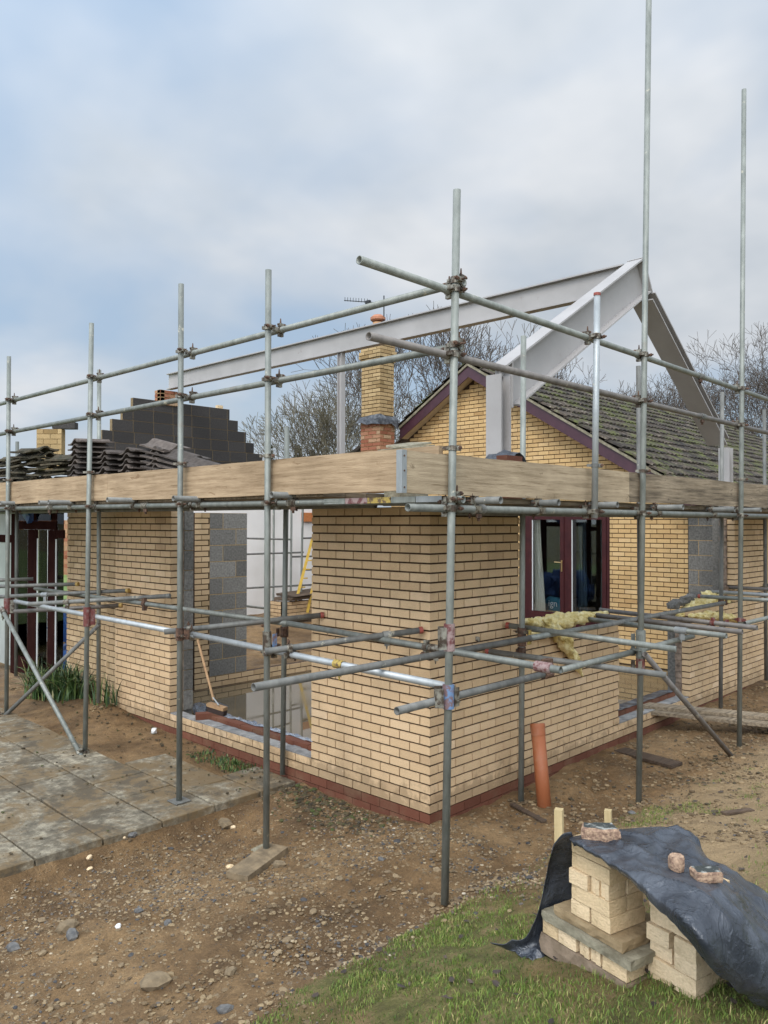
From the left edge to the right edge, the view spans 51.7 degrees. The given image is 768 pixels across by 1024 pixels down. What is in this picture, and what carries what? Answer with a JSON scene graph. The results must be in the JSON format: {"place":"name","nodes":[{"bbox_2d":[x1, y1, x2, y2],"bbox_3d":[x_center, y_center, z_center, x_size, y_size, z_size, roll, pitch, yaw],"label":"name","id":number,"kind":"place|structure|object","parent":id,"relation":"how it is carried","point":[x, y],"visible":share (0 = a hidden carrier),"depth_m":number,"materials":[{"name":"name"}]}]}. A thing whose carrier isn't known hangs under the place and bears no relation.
{"place":"outdoors","nodes":[
{"label":"outdoors","id":0,"kind":"place"},
{"bbox_2d":[36,422,77,469],"bbox_3d":[-7.042,-1.415,17.099,0.814,1.025,0.201,0,-1,0],"label":"masonry stub","id":1,"kind":"object","parent":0,"point":[54,437],"visible":0.48,"depth_m":17.00,"materials":[{"name":"brick"}]},
{"bbox_2d":[63,575,67,606],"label":"lawn","id":2,"kind":"structure","parent":0,"point":[65,581],"depth_m":22.65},
{"bbox_2d":[64,520,67,574],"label":"garden wall","id":3,"kind":"structure","parent":2,"relation":"on","point":[65,549],"depth_m":27.34,"materials":[{"name":"brick"}]},
{"bbox_2d":[356,314,398,492],"bbox_3d":[-0.122,-2.202,16.134,0.680,3.625,0.609,-1,-1,44],"label":"chimney","id":4,"kind":"object","parent":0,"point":[377,420],"visible":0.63,"depth_m":16.00,"materials":[{"name":"brick"}]},
{"bbox_2d":[0,610,767,1023],"bbox_3d":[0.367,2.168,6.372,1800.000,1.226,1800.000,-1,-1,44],"label":"ground","id":5,"kind":"structure","parent":0,"point":[128,740],"depth_m":5.22,"materials":[{"name":"soil"}]},
{"bbox_2d":[10,655,106,703],"bbox_3d":[-4.431,2.235,10.748,1.871,0.671,1.212,-1,-1,44],"label":"strap leaf plant","id":6,"kind":"object","parent":5,"relation":"on","point":[63,684],"visible":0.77,"depth_m":10.46,"materials":[{"name":"plant"}]},
{"bbox_2d":[63,613,67,668],"bbox_3d":[-4.487,1.975,11.988,1.602,1.103,1.066,-1,-1,44],"label":"blue sheeting","id":7,"kind":"object","parent":5,"relation":"on","point":[65,628],"visible":0.02,"depth_m":11.80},
{"bbox_2d":[55,918,79,933],"bbox_3d":[-2.027,2.659,5.087,0.109,0.068,0.140,0,-1,11],"label":"stone","id":8,"kind":"object","parent":5,"relation":"on","point":[64,926],"visible":0.84,"depth_m":5.05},
{"bbox_2d":[83,674,121,706],"bbox_3d":[-3.516,2.195,9.927,0.618,0.429,0.382,0,-1,26],"label":"strap leaf plant","id":9,"kind":"object","parent":5,"relation":"on","point":[107,695],"visible":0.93,"depth_m":9.91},
{"bbox_2d":[0,708,294,877],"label":"patio","id":10,"kind":"structure","parent":5,"relation":"on","point":[71,822],"depth_m":7.09,"materials":[{"name":"stone"}]},
{"bbox_2d":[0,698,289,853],"bbox_3d":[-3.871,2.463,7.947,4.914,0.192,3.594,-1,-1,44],"label":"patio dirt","id":11,"kind":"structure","parent":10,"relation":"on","point":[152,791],"depth_m":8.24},
{"bbox_2d":[139,971,171,991],"bbox_3d":[-1.246,2.548,4.289,0.124,0.077,0.158,-1,-1,44],"label":"stone","id":12,"kind":"object","parent":5,"relation":"on","point":[153,981],"visible":0.98,"depth_m":4.27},
{"bbox_2d":[101,398,312,614],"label":"gable end","id":13,"kind":"structure","parent":5,"relation":"on","point":[215,435],"depth_m":17.42,"materials":[{"name":"grey concrete"}]},
{"bbox_2d":[155,390,177,406],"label":"brick","id":14,"kind":"object","parent":13,"relation":"on","point":[160,395],"depth_m":16.33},
{"bbox_2d":[216,1004,233,1013],"bbox_3d":[-0.785,2.471,3.943,0.087,0.041,0.059,1,-1,-34],"label":"stone","id":15,"kind":"object","parent":5,"relation":"on","point":[223,1008],"visible":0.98,"depth_m":3.92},
{"bbox_2d":[190,749,261,773],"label":"grass","id":16,"kind":"object","parent":5,"relation":"on","point":[232,762],"visible":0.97,"depth_m":8.04,"materials":[{"name":"green plant"}]},
{"bbox_2d":[226,843,287,880],"bbox_3d":[-0.949,2.638,5.981,0.191,0.058,0.551,0,-1,25],"label":"pad board","id":17,"kind":"object","parent":5,"relation":"on","point":[255,863],"visible":0.98,"depth_m":5.92,"materials":[{"name":"brown wood"}]},
{"bbox_2d":[0,783,547,1023],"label":"earth lumps","id":18,"kind":"object","parent":5,"relation":"on","point":[170,973],"visible":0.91,"depth_m":5.01,"materials":[{"name":"soil"}]},
{"bbox_2d":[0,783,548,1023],"bbox_3d":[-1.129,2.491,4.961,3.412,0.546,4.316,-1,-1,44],"label":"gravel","id":19,"kind":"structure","parent":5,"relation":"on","point":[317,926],"depth_m":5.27,"materials":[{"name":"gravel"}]},
{"bbox_2d":[0,800,549,1023],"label":"rubble chips","id":20,"kind":"object","parent":5,"relation":"on","point":[287,939],"visible":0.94,"depth_m":5.29,"materials":[{"name":"stone"}]},
{"bbox_2d":[247,509,311,608],"bbox_3d":[-2.184,0.665,17.099,1.998,2.999,0.683,1,-1,-32],"label":"scaffold","id":21,"kind":"object","parent":5,"relation":"on","point":[273,552],"visible":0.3,"depth_m":17.14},
{"bbox_2d":[270,599,312,617],"bbox_3d":[-1.810,2.055,16.858,0.501,0.384,1.201,-1,-1,44],"label":"brick heap","id":22,"kind":"object","parent":5,"relation":"on","point":[299,607],"visible":0.43,"depth_m":16.49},
{"bbox_2d":[274,588,311,600],"bbox_3d":[-1.730,1.765,16.889,0.761,0.203,1.125,-1,-1,44],"label":"board pile","id":23,"kind":"object","parent":22,"relation":"on","point":[294,596],"visible":0.54,"depth_m":16.61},
{"bbox_2d":[296,539,312,612],"bbox_3d":[-1.687,1.343,16.815,0.558,1.560,0.278,0,-1,-19],"label":"ladder","id":24,"kind":"object","parent":22,"relation":"on","point":[303,573],"visible":0.6,"depth_m":16.74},
{"bbox_2d":[254,783,397,844],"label":"earth clods","id":25,"kind":"object","parent":5,"relation":"on","point":[310,807],"visible":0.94,"depth_m":6.90,"materials":[{"name":"soil"}]},
{"bbox_2d":[238,372,420,460],"bbox_3d":[-1.542,-1.039,28.540,6.445,8.165,7.612,-1,-1,44],"label":"bare tree","id":26,"kind":"object","parent":5,"relation":"on","point":[324,449],"visible":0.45,"depth_m":27.46,"materials":[{"name":"plant"}]},
{"bbox_2d":[0,0,767,905],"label":"scaffold","id":27,"kind":"object","parent":5,"relation":"on","point":[452,478],"visible":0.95,"depth_m":6.85,"materials":[{"name":"grey metal"}]},
{"bbox_2d":[75,493,344,504],"bbox_3d":[-2.046,-0.115,7.613,4.640,0.038,0.224,-1,-1,44],"label":"deck board","id":28,"kind":"object","parent":27,"relation":"on","point":[336,495],"visible":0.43,"depth_m":6.76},
{"bbox_2d":[172,493,365,502],"bbox_3d":[-1.886,-0.113,7.778,4.640,0.038,0.224,-1,-1,44],"label":"deck board","id":29,"kind":"object","parent":27,"relation":"on","point":[355,495],"visible":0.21,"depth_m":6.20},
{"bbox_2d":[324,498,382,505],"bbox_3d":[0.966,-0.058,7.194,0.223,0.040,3.831,-1,-1,44],"label":"deck board","id":30,"kind":"object","parent":27,"relation":"on","point":[341,500],"visible":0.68,"depth_m":5.79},
{"bbox_2d":[377,442,434,496],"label":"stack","id":31,"kind":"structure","parent":30,"relation":"on","point":[401,446],"depth_m":6.29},
{"bbox_2d":[367,497,602,508],"bbox_3d":[1.294,-0.062,6.878,0.223,0.040,3.831,-1,-1,44],"label":"deck board","id":32,"kind":"object","parent":27,"relation":"on","point":[380,500],"visible":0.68,"depth_m":5.50,"materials":[{"name":"brown wood"}]},
{"bbox_2d":[486,450,526,461],"bbox_3d":[1.017,-0.332,6.727,0.322,0.397,0.440,-1,-1,44],"label":"plastic sheet","id":33,"kind":"object","parent":32,"relation":"on","point":[493,456],"visible":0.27,"depth_m":6.69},
{"bbox_2d":[391,496,608,508],"bbox_3d":[1.458,-0.063,6.719,0.223,0.040,3.831,-1,-1,44],"label":"deck board","id":34,"kind":"object","parent":27,"relation":"on","point":[409,499],"visible":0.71,"depth_m":5.36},
{"bbox_2d":[496,455,521,498],"bbox_3d":[1.017,-0.271,6.424,0.100,0.364,0.220,-1,-1,44],"label":"brick","id":35,"kind":"object","parent":34,"relation":"on","point":[509,457],"visible":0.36,"depth_m":6.36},
{"bbox_2d":[416,496,689,508],"bbox_3d":[1.622,-0.065,6.561,0.223,0.040,3.831,-1,-1,44],"label":"deck board","id":36,"kind":"object","parent":27,"relation":"on","point":[509,501],"visible":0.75,"depth_m":5.84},
{"bbox_2d":[66,507,763,824],"bbox_3d":[0.632,1.415,11.515,6.754,2.787,7.751,-1,-1,44],"label":"house extension","id":37,"kind":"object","parent":5,"relation":"on","point":[376,570],"visible":0.66,"depth_m":7.37,"materials":[{"name":"brick"}]},
{"bbox_2d":[0,513,64,673],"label":"glazed screen","id":38,"kind":"object","parent":37,"relation":"attached to","point":[40,634],"visible":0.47,"depth_m":11.70,"materials":[{"name":"brown glass"}]},
{"bbox_2d":[195,712,219,719],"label":"brick","id":39,"kind":"object","parent":37,"relation":"on","point":[203,715],"visible":0.65,"depth_m":8.77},
{"bbox_2d":[197,639,227,715],"bbox_3d":[-1.858,1.737,8.341,0.140,0.720,0.613,1,-1,-43],"label":"broom","id":40,"kind":"object","parent":37,"relation":"on","point":[216,708],"visible":1,"depth_m":8.21,"materials":[{"name":"brown wood"}]},
{"bbox_2d":[542,615,583,676],"bbox_3d":[1.812,1.331,7.767,0.605,0.656,0.270,1,-1,-30],"label":"insulation","id":41,"kind":"object","parent":37,"relation":"attached to","point":[566,645],"visible":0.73,"depth_m":7.66},
{"bbox_2d":[525,611,608,628],"bbox_3d":[1.870,1.102,8.112,0.278,0.218,1.572,-1,-1,44],"label":"insulation","id":42,"kind":"object","parent":37,"relation":"on","point":[570,619],"visible":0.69,"depth_m":7.96},
{"bbox_2d":[675,590,735,616],"bbox_3d":[4.547,1.249,10.882,0.336,0.369,2.405,-1,-1,44],"label":"insulation","id":43,"kind":"object","parent":37,"relation":"on","point":[698,601],"visible":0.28,"depth_m":10.39},
{"bbox_2d":[666,591,700,608],"bbox_3d":[3.930,1.151,10.377,0.235,0.181,0.824,-1,-1,44],"label":"rubble","id":44,"kind":"object","parent":43,"relation":"on","point":[680,601],"visible":0.94,"depth_m":10.21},
{"bbox_2d":[688,610,737,622],"bbox_3d":[4.531,1.442,10.643,0.190,0.328,1.981,-1,-1,44],"label":"insulation","id":45,"kind":"object","parent":37,"relation":"on","point":[707,614],"visible":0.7,"depth_m":10.26},
{"bbox_2d":[272,301,560,459],"bbox_3d":[1.228,-2.023,28.175,9.692,10.136,9.382,-1,-1,44],"label":"bare tree","id":46,"kind":"object","parent":5,"relation":"on","point":[436,366],"visible":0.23,"depth_m":27.66,"materials":[{"name":"plant"}]},
{"bbox_2d":[214,778,767,1023],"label":"dead leaves","id":47,"kind":"object","parent":5,"relation":"on","point":[497,983],"visible":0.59,"depth_m":3.97,"materials":[{"name":"brown plant"}]},
{"bbox_2d":[245,767,767,1023],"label":"grass","id":48,"kind":"structure","parent":5,"relation":"on","point":[440,939],"depth_m":3.48,"materials":[{"name":"plant"}]},
{"bbox_2d":[509,803,546,822],"bbox_3d":[1.193,2.498,6.595,0.050,0.033,0.486,0,-1,-22],"label":"debris","id":49,"kind":"object","parent":5,"relation":"on","point":[528,813],"visible":1,"depth_m":6.57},
{"bbox_2d":[530,723,550,807],"bbox_3d":[1.363,2.243,6.885,0.132,0.796,0.315,0,-1,-8],"label":"drain pipe","id":50,"kind":"object","parent":5,"relation":"on","point":[541,772],"visible":0.88,"depth_m":6.85,"materials":[{"name":"plastic"}]},
{"bbox_2d":[554,807,563,842],"bbox_3d":[1.143,2.142,5.174,0.056,0.407,0.053,0,-1,24],"label":"peg","id":51,"kind":"object","parent":5,"relation":"on","point":[558,822],"visible":0.43,"depth_m":5.16,"materials":[{"name":"beige wood"}]},
{"bbox_2d":[391,362,767,669],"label":"bungalow","id":52,"kind":"object","parent":5,"relation":"on","point":[678,558],"visible":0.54,"depth_m":14.33,"materials":[{"name":"brick"}]},
{"bbox_2d":[534,520,545,610],"bbox_3d":[2.838,0.961,14.594,0.370,1.840,0.079,-1,-1,44],"label":"curtain","id":53,"kind":"object","parent":52,"relation":"hanging from","point":[539,598],"visible":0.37,"depth_m":14.59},
{"bbox_2d":[545,596,559,610],"bbox_3d":[3.109,1.677,14.525,0.335,0.250,0.074,-1,-1,44],"label":"bag","id":54,"kind":"object","parent":52,"relation":"in","point":[552,603],"visible":1,"depth_m":14.50,"materials":[{"name":"blue"}]},
{"bbox_2d":[525,516,610,627],"bbox_3d":[3.195,1.005,14.059,1.835,2.040,0.139,-1,-1,44],"label":"patio door","id":55,"kind":"structure","parent":52,"relation":"in","point":[566,523],"depth_m":14.05,"materials":[{"name":"brown wood"}]},
{"bbox_2d":[578,520,587,610],"bbox_3d":[3.530,0.956,14.051,0.201,1.840,0.079,-1,-1,44],"label":"curtain","id":56,"kind":"object","parent":52,"relation":"hanging from","point":[583,598],"visible":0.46,"depth_m":14.04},
{"bbox_2d":[539,931,646,987],"bbox_3d":[0.959,1.952,3.470,0.276,0.093,0.514,1,-1,-33],"label":"base slab","id":57,"kind":"object","parent":5,"relation":"on","point":[550,947],"depth_m":3.44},
{"bbox_2d":[543,919,557,940],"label":"brick","id":58,"kind":"object","parent":57,"relation":"on","point":[549,929],"visible":0.26,"depth_m":3.56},
{"bbox_2d":[558,929,579,951],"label":"brick","id":59,"kind":"object","parent":57,"relation":"on","point":[568,941],"visible":0.31,"depth_m":3.46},
{"bbox_2d":[580,942,602,966],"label":"brick","id":60,"kind":"object","parent":57,"relation":"on","point":[588,953],"visible":0.27,"depth_m":3.37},
{"bbox_2d":[541,905,655,971],"bbox_3d":[0.977,1.817,3.454,0.313,0.041,0.513,1,-1,-33],"label":"concrete slab","id":61,"kind":"object","parent":60,"relation":"on","point":[636,958],"depth_m":3.27,"materials":[{"name":"concrete"}]},
{"bbox_2d":[553,899,650,953],"bbox_3d":[0.987,1.772,3.455,0.305,0.045,0.395,1,-1,-32],"label":"stone slab","id":62,"kind":"object","parent":61,"relation":"on","point":[623,941],"depth_m":3.32,"materials":[{"name":"stone"}]},
{"bbox_2d":[571,898,591,921],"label":"brick","id":63,"kind":"object","parent":62,"relation":"on","point":[580,910],"visible":0.26,"depth_m":3.42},
{"bbox_2d":[591,905,644,934],"bbox_3d":[0.998,1.715,3.377,0.215,0.065,0.106,1,-1,-32],"label":"brick","id":64,"kind":"object","parent":62,"relation":"on","point":[624,920],"visible":0.62,"depth_m":3.33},
{"bbox_2d":[572,884,625,917],"bbox_3d":[0.919,1.649,3.397,0.106,0.065,0.216,1,-1,-32],"label":"brick","id":65,"kind":"object","parent":64,"relation":"on","point":[603,906],"visible":0.66,"depth_m":3.33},
{"bbox_2d":[569,867,590,890],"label":"brick","id":66,"kind":"object","parent":65,"relation":"on","point":[579,878],"visible":0.56,"depth_m":3.41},
{"bbox_2d":[591,877,624,900],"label":"brick","id":67,"kind":"object","parent":65,"relation":"on","point":[607,892],"visible":0.69,"depth_m":3.32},
{"bbox_2d":[572,852,626,885],"bbox_3d":[0.921,1.515,3.398,0.105,0.065,0.215,1,-1,-32],"label":"brick","id":68,"kind":"object","parent":67,"relation":"on","point":[601,873],"visible":0.66,"depth_m":3.34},
{"bbox_2d":[572,834,611,868],"bbox_3d":[0.922,1.449,3.402,0.106,0.065,0.216,1,-1,-33],"label":"brick","id":69,"kind":"object","parent":68,"relation":"on","point":[580,851],"visible":0.23,"depth_m":3.39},
{"bbox_2d":[490,825,767,1009],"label":"tarpaulin","id":70,"kind":"object","parent":69,"relation":"on","point":[722,927],"visible":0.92,"depth_m":2.99,"materials":[{"name":"plastic"}]},
{"bbox_2d":[581,822,620,841],"bbox_3d":[0.915,1.362,3.370,0.162,0.060,0.090,0,-1,-1],"label":"granite piece","id":71,"kind":"object","parent":70,"relation":"on","point":[604,832],"visible":0.98,"depth_m":3.34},
{"bbox_2d":[668,852,684,872],"bbox_3d":[1.147,1.371,3.105,0.063,0.056,0.066,-1,-1,44],"label":"granite piece","id":72,"kind":"object","parent":70,"relation":"on","point":[676,862],"visible":1,"depth_m":3.08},
{"bbox_2d":[689,865,722,882],"bbox_3d":[1.237,1.387,3.041,0.114,0.043,0.077,0,-1,-5],"label":"granite piece","id":73,"kind":"object","parent":70,"relation":"on","point":[707,874],"visible":0.99,"depth_m":3.01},
{"bbox_2d":[624,891,642,910],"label":"brick","id":74,"kind":"object","parent":64,"relation":"on","point":[634,900],"visible":0.21,"depth_m":3.37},
{"bbox_2d":[625,878,639,894],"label":"brick","id":75,"kind":"object","parent":74,"relation":"on","point":[630,887],"visible":0.16,"depth_m":3.35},
{"bbox_2d":[602,955,647,982],"bbox_3d":[1.036,1.871,3.313,0.221,0.065,0.128,1,-1,-33],"label":"brick","id":76,"kind":"object","parent":57,"relation":"on","point":[617,970],"visible":0.3,"depth_m":3.24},
{"bbox_2d":[553,358,635,394],"bbox_3d":[5.972,-1.683,31.303,7.543,9.613,9.296,0,-1,26],"label":"bare tree","id":77,"kind":"object","parent":5,"relation":"on","point":[582,383],"visible":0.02,"depth_m":31.06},
{"bbox_2d":[450,683,767,854],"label":"gravel","id":78,"kind":"structure","parent":5,"relation":"on","point":[740,832],"depth_m":6.79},
{"bbox_2d":[460,682,767,849],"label":"earth lumps","id":79,"kind":"object","parent":5,"relation":"on","point":[628,818],"visible":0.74,"depth_m":6.95,"materials":[{"name":"soil"}]},
{"bbox_2d":[510,705,767,832],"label":"earth clods","id":80,"kind":"object","parent":5,"relation":"on","point":[723,773],"visible":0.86,"depth_m":7.34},
{"bbox_2d":[614,747,682,768],"bbox_3d":[2.699,2.515,8.127,0.201,0.029,0.671,1,-1,-38],"label":"board","id":81,"kind":"object","parent":5,"relation":"on","point":[659,760],"visible":0.87,"depth_m":8.04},
{"bbox_2d":[650,972,672,986],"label":"brick","id":82,"kind":"object","parent":5,"relation":"on","point":[654,976],"visible":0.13,"depth_m":3.21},
{"bbox_2d":[648,956,711,997],"bbox_3d":[1.185,1.845,3.182,0.101,0.064,0.226,1,-1,-33],"label":"brick","id":83,"kind":"object","parent":82,"relation":"on","point":[662,968],"visible":0.71,"depth_m":3.12,"materials":[{"name":"brick"}]},
{"bbox_2d":[650,940,673,963],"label":"brick","id":84,"kind":"object","parent":83,"relation":"on","point":[664,954],"visible":0.28,"depth_m":3.20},
{"bbox_2d":[646,920,676,948],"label":"brick","id":85,"kind":"object","parent":84,"relation":"on","point":[660,935],"visible":0.41,"depth_m":3.19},
{"bbox_2d":[650,905,688,940],"bbox_3d":[1.195,1.644,3.187,0.106,0.066,0.226,1,-1,-32],"label":"brick","id":86,"kind":"object","parent":85,"relation":"on","point":[658,917],"visible":0.26,"depth_m":3.20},
{"bbox_2d":[674,952,713,979],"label":"brick","id":87,"kind":"object","parent":83,"relation":"on","point":[697,971],"visible":0.36,"depth_m":3.09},
{"bbox_2d":[674,935,703,963],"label":"brick","id":88,"kind":"object","parent":87,"relation":"on","point":[685,948],"visible":0.25,"depth_m":3.09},
{"bbox_2d":[610,359,760,437],"bbox_3d":[13.588,-2.080,38.625,11.058,10.522,9.953,-1,-1,44],"label":"bare tree","id":89,"kind":"object","parent":5,"relation":"on","point":[667,402],"visible":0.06,"depth_m":36.73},
{"bbox_2d":[635,709,767,726],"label":"plank","id":90,"kind":"object","parent":5,"relation":"on","point":[745,721],"visible":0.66,"depth_m":9.08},
{"bbox_2d":[618,699,767,719],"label":"plank","id":91,"kind":"object","parent":90,"relation":"on","point":[707,711],"visible":0.69,"depth_m":9.25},
{"bbox_2d":[665,322,767,439],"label":"bare tree","id":92,"kind":"object","parent":5,"relation":"on","point":[763,388],"visible":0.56,"depth_m":35.53,"materials":[{"name":"plant"}]},
{"bbox_2d":[720,808,754,814],"bbox_3d":[2.614,2.212,5.860,0.294,0.031,0.050,0,-1,-24],"label":"debris","id":93,"kind":"object","parent":5,"relation":"on","point":[735,811],"visible":1,"depth_m":5.85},
{"bbox_2d":[0,0,767,519],"label":"sky","id":94,"kind":"structure","parent":0,"point":[148,148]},
{"bbox_2d":[192,664,667,737],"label":"floor","id":95,"kind":"structure","parent":0,"point":[244,701],"depth_m":10.60,"materials":[{"name":"concrete"}]},
{"bbox_2d":[166,257,732,520],"bbox_3d":[-0.716,-0.221,12.881,10.495,5.469,5.662,-1,-1,44],"label":"steel frame","id":96,"kind":"object","parent":95,"relation":"on","point":[550,352],"visible":0.62,"depth_m":10.07,"materials":[{"name":"metal"}]},
{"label":"roof tile","id":97,"kind":"object","parent":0,"visible":0},
{"bbox_2d":[118,464,146,471],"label":"roof tile","id":98,"kind":"object","parent":97,"relation":"on","point":[131,467],"visible":0.45,"depth_m":8.43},
{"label":"roof tile","id":99,"kind":"object","parent":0,"visible":0},
{"bbox_2d":[67,470,99,476],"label":"roof tile","id":100,"kind":"object","parent":99,"relation":"on","point":[77,472],"visible":0.4,"depth_m":9.32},
{"bbox_2d":[67,464,101,470],"bbox_3d":[-3.485,-0.523,9.415,0.334,0.084,0.423,-1,-1,44],"label":"roof tile","id":101,"kind":"object","parent":100,"relation":"on","point":[79,467],"visible":0.48,"depth_m":9.31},
{"bbox_2d":[68,459,102,465],"bbox_3d":[-3.477,-0.584,9.431,0.335,0.086,0.424,-1,-1,44],"label":"roof tile","id":102,"kind":"object","parent":101,"relation":"on","point":[82,461],"visible":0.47,"depth_m":9.32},
{"bbox_2d":[68,454,101,460],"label":"roof tile","id":103,"kind":"object","parent":102,"relation":"on","point":[83,456],"visible":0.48,"depth_m":9.33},
{"bbox_2d":[68,449,105,455],"bbox_3d":[-3.474,-0.708,9.415,0.346,0.090,0.432,-1,-1,44],"label":"roof tile","id":104,"kind":"object","parent":103,"relation":"on","point":[84,451],"visible":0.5,"depth_m":9.32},
{"bbox_2d":[68,444,114,450],"bbox_3d":[-3.482,-0.769,9.432,0.338,0.092,0.426,-1,-1,44],"label":"roof tile","id":105,"kind":"object","parent":104,"relation":"on","point":[84,446],"visible":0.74,"depth_m":9.35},
{"bbox_2d":[68,438,114,445],"bbox_3d":[-3.478,-0.831,9.427,0.330,0.093,0.420,-1,-1,44],"label":"roof tile","id":106,"kind":"object","parent":105,"relation":"on","point":[84,441],"visible":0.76,"depth_m":9.36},
{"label":"roof tile","id":107,"kind":"object","parent":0,"visible":0},
{"bbox_2d":[140,465,163,469],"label":"roof tile","id":108,"kind":"object","parent":107,"relation":"on","point":[149,467],"visible":0.14,"depth_m":8.06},
{"bbox_2d":[140,460,166,465],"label":"roof tile","id":109,"kind":"object","parent":108,"relation":"on","point":[148,462],"visible":0.26,"depth_m":8.08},
{"bbox_2d":[140,454,166,459],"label":"roof tile","id":110,"kind":"object","parent":109,"relation":"on","point":[151,457],"visible":0.24,"depth_m":8.06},
{"bbox_2d":[140,448,165,455],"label":"roof tile","id":111,"kind":"object","parent":110,"relation":"on","point":[147,450],"visible":0.32,"depth_m":8.10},
{"bbox_2d":[139,438,190,451],"bbox_3d":[-2.249,-0.682,8.161,0.426,0.183,0.328,0,-1,38],"label":"roof tile","id":112,"kind":"object","parent":111,"relation":"on","point":[163,444],"visible":0.87,"depth_m":8.11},
{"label":"roof tile","id":113,"kind":"object","parent":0,"visible":0},
{"bbox_2d":[159,464,177,468],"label":"roof tile","id":114,"kind":"object","parent":113,"relation":"on","point":[168,466],"visible":0.11,"depth_m":7.86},
{"bbox_2d":[159,459,185,467],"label":"roof tile","id":115,"kind":"object","parent":114,"relation":"on","point":[168,461],"visible":0.18,"depth_m":7.86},
{"bbox_2d":[159,448,211,462],"bbox_3d":[-1.980,-0.557,7.907,0.426,0.185,0.328,0,-1,38],"label":"roof tile","id":116,"kind":"object","parent":115,"relation":"on","point":[173,455],"visible":0.82,"depth_m":7.85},
{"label":"roof tile","id":117,"kind":"object","parent":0,"visible":0},
{"bbox_2d":[183,457,219,466],"bbox_3d":[-1.690,-0.447,7.621,0.426,0.188,0.328,0,-1,38],"label":"roof tile","id":118,"kind":"object","parent":117,"relation":"on","point":[195,461],"visible":0.42,"depth_m":7.62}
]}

